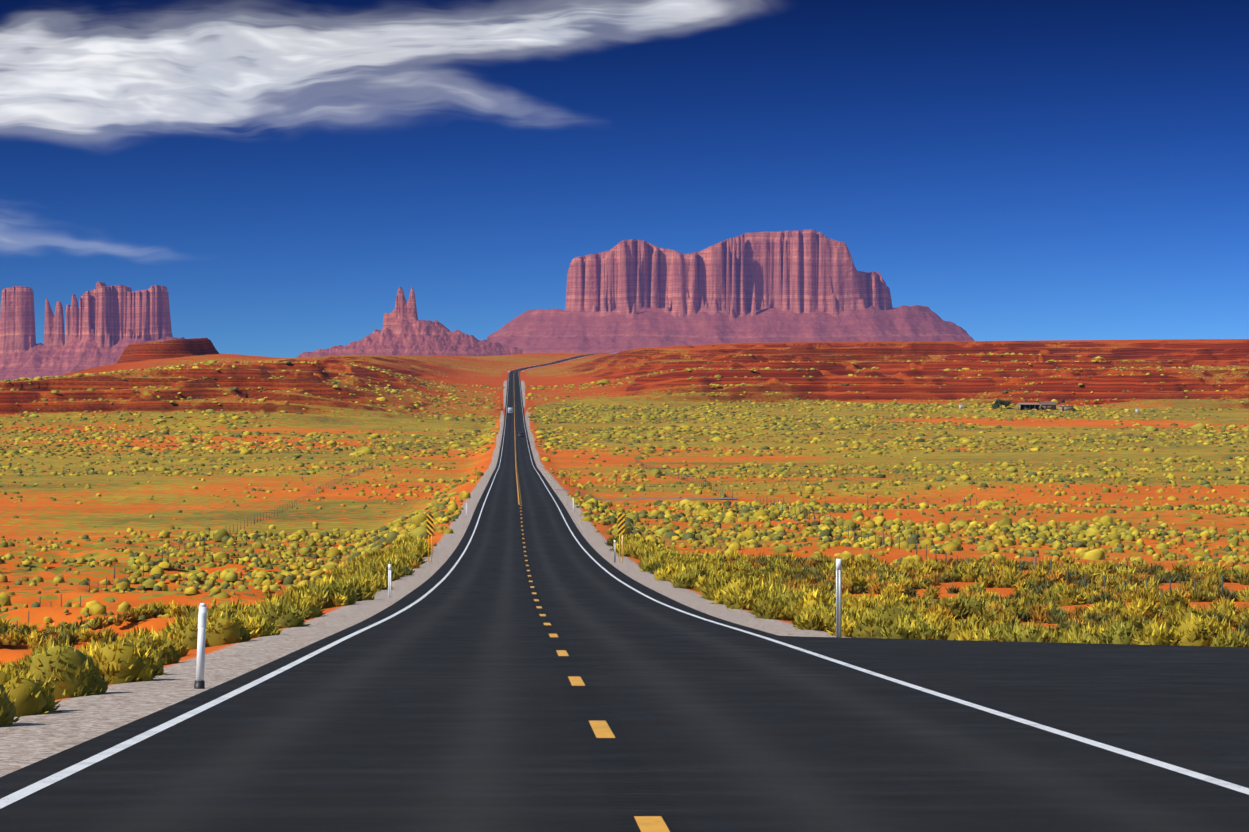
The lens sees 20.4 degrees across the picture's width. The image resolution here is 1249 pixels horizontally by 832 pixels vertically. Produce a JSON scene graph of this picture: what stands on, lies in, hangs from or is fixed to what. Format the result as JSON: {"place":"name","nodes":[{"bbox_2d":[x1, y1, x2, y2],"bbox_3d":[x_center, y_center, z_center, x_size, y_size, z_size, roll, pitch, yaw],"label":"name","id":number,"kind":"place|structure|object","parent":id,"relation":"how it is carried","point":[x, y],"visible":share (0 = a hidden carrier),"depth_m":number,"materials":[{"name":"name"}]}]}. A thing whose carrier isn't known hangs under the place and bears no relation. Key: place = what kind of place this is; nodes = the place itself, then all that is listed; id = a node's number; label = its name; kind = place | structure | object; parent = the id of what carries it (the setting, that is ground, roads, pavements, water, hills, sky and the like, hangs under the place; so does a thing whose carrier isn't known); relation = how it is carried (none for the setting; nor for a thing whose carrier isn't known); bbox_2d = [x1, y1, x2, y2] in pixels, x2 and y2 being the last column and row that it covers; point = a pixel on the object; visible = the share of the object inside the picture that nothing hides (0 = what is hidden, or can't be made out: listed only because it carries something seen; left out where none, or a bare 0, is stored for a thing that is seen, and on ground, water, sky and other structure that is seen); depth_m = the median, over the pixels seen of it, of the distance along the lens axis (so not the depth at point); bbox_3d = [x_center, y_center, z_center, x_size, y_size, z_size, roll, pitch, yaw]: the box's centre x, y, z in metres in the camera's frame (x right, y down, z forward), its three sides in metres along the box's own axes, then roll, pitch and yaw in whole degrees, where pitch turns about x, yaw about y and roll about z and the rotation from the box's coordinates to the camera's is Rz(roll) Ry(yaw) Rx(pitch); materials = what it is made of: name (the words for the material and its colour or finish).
{"place":"outdoors","nodes":[
{"label":"outdoors","id":0,"kind":"place"},
{"bbox_2d":[0,353,1248,831],"bbox_3d":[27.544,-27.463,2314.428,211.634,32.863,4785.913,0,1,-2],"label":"road asphalt","id":1,"kind":"structure","parent":0,"point":[454,701],"depth_m":30.80,"materials":[{"name":"black asphalt"}]},
{"bbox_2d":[514,356,669,831],"bbox_3d":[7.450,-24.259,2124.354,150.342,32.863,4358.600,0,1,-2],"label":"road centre line","id":2,"kind":"object","parent":1,"relation":"on","point":[601,729],"visible":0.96,"depth_m":30.57,"materials":[{"name":"yellow paint"}]},
{"bbox_2d":[0,354,1248,808],"bbox_3d":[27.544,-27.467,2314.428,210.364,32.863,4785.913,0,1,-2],"label":"road edge lines","id":3,"kind":"structure","parent":1,"relation":"on","point":[32,788],"depth_m":32.45,"materials":[{"name":"white paint"}]},
{"bbox_2d":[0,338,1248,776],"bbox_3d":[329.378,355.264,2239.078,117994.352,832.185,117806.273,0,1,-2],"label":"ground","id":4,"kind":"structure","parent":0,"point":[122,504],"depth_m":1015.19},
{"bbox_2d":[0,282,184,380],"bbox_3d":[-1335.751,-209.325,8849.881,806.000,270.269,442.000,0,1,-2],"label":"buttes","id":5,"kind":"object","parent":4,"relation":"on","point":[105,324],"visible":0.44,"depth_m":8901.00,"materials":[{"name":"red stone"}]},
{"bbox_2d":[17,462,372,625],"bbox_3d":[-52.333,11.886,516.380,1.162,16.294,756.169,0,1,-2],"label":"fence","id":6,"kind":"object","parent":4,"relation":"on","point":[358,474],"visible":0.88,"depth_m":408.45,"materials":[{"name":"brown wood"}]},
{"bbox_2d":[194,603,206,688],"bbox_3d":[-5.198,2.863,42.431,0.154,1.154,0.154,1,1,43],"label":"delineator","id":7,"kind":"object","parent":4,"relation":"on","point":[199,683],"visible":0.88,"depth_m":42.39,"materials":[{"name":"white plastic"}]},
{"bbox_2d":[388,564,390,597],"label":"delineator","id":8,"kind":"object","parent":4,"relation":"on","point":[389,580],"visible":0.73,"depth_m":124.42,"materials":[{"name":"white plastic"}]},
{"bbox_2d":[296,287,522,357],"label":"butte","id":9,"kind":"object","parent":4,"relation":"on","point":[405,331],"depth_m":7925.14,"materials":[{"name":"red stone"}]},
{"bbox_2d":[427,514,433,562],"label":"object marker","id":10,"kind":"object","parent":4,"relation":"on","point":[430,525],"visible":0.9,"depth_m":199.40,"materials":[{"name":"yellow metal"}]},
{"bbox_2d":[475,468,476,486],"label":"object marker","id":11,"kind":"object","parent":4,"relation":"on","point":[475,477],"visible":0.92,"depth_m":499.33,"materials":[{"name":"yellow"}]},
{"bbox_2d":[570,469,572,488],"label":"object marker","id":12,"kind":"object","parent":4,"relation":"on","point":[571,473],"visible":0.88,"depth_m":499.75,"materials":[{"name":"yellow metal"}]},
{"bbox_2d":[614,540,615,562],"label":"delineator","id":13,"kind":"object","parent":4,"relation":"on","point":[614,551],"visible":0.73,"depth_m":198.75,"materials":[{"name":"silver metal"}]},
{"bbox_2d":[618,514,624,561],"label":"object marker","id":14,"kind":"object","parent":4,"relation":"on","point":[621,523],"visible":0.85,"depth_m":199.75,"materials":[{"name":"yellow metal"}]},
{"bbox_2d":[0,352,1248,629],"bbox_3d":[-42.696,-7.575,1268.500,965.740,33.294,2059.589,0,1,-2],"label":"shrubs","id":15,"kind":"object","parent":4,"relation":"on","point":[1104,530],"visible":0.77,"depth_m":572.52,"materials":[{"name":"green plant"}]},
{"bbox_2d":[0,534,1248,726],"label":"shrubs","id":16,"kind":"object","parent":4,"relation":"on","point":[42,678],"visible":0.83,"depth_m":120.39,"materials":[{"name":"plant"}]},
{"bbox_2d":[555,489,737,500],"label":"side track","id":17,"kind":"structure","parent":4,"relation":"on","point":[657,498],"depth_m":473.66,"materials":[{"name":"orange soil"}]},
{"bbox_2d":[635,458,732,497],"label":"fence","id":18,"kind":"object","parent":4,"relation":"on","point":[638,461],"visible":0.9,"depth_m":600.46,"materials":[{"name":"brown wood"}]},
{"bbox_2d":[487,229,974,353],"bbox_3d":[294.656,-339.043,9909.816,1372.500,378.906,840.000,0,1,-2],"label":"mesa","id":19,"kind":"structure","parent":4,"relation":"on","point":[809,285],"depth_m":9746.03,"materials":[{"name":"red stone"}]},
{"bbox_2d":[836,559,841,637],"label":"delineator","id":20,"kind":"object","parent":4,"relation":"on","point":[838,597],"visible":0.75,"depth_m":68.25,"materials":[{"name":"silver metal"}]},
{"bbox_2d":[756,495,1248,598],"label":"fence","id":21,"kind":"object","parent":4,"relation":"on","point":[1051,566],"visible":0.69,"depth_m":252.57,"materials":[{"name":"brown wood"}]},
{"bbox_2d":[992,398,1012,408],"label":"trees","id":22,"kind":"object","parent":4,"relation":"on","point":[997,403],"visible":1,"depth_m":1759.06,"materials":[{"name":"green plant"}]},
{"bbox_2d":[1018,403,1040,409],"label":"building","id":23,"kind":"structure","parent":4,"relation":"on","point":[1029,405],"depth_m":1759.75,"materials":[{"name":"grey"}]},
{"bbox_2d":[1040,402,1056,409],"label":"building","id":24,"kind":"structure","parent":4,"relation":"on","point":[1048,405],"depth_m":1760.58,"materials":[{"name":"brown"}]},
{"bbox_2d":[1058,406,1072,410],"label":"building","id":25,"kind":"structure","parent":4,"relation":"on","point":[1065,408],"depth_m":1753.30,"materials":[{"name":"white"}]},
{"bbox_2d":[0,0,1248,357],"label":"sky","id":26,"kind":"structure","parent":0,"point":[1009,170],"materials":[{"name":"blue"}]}
]}

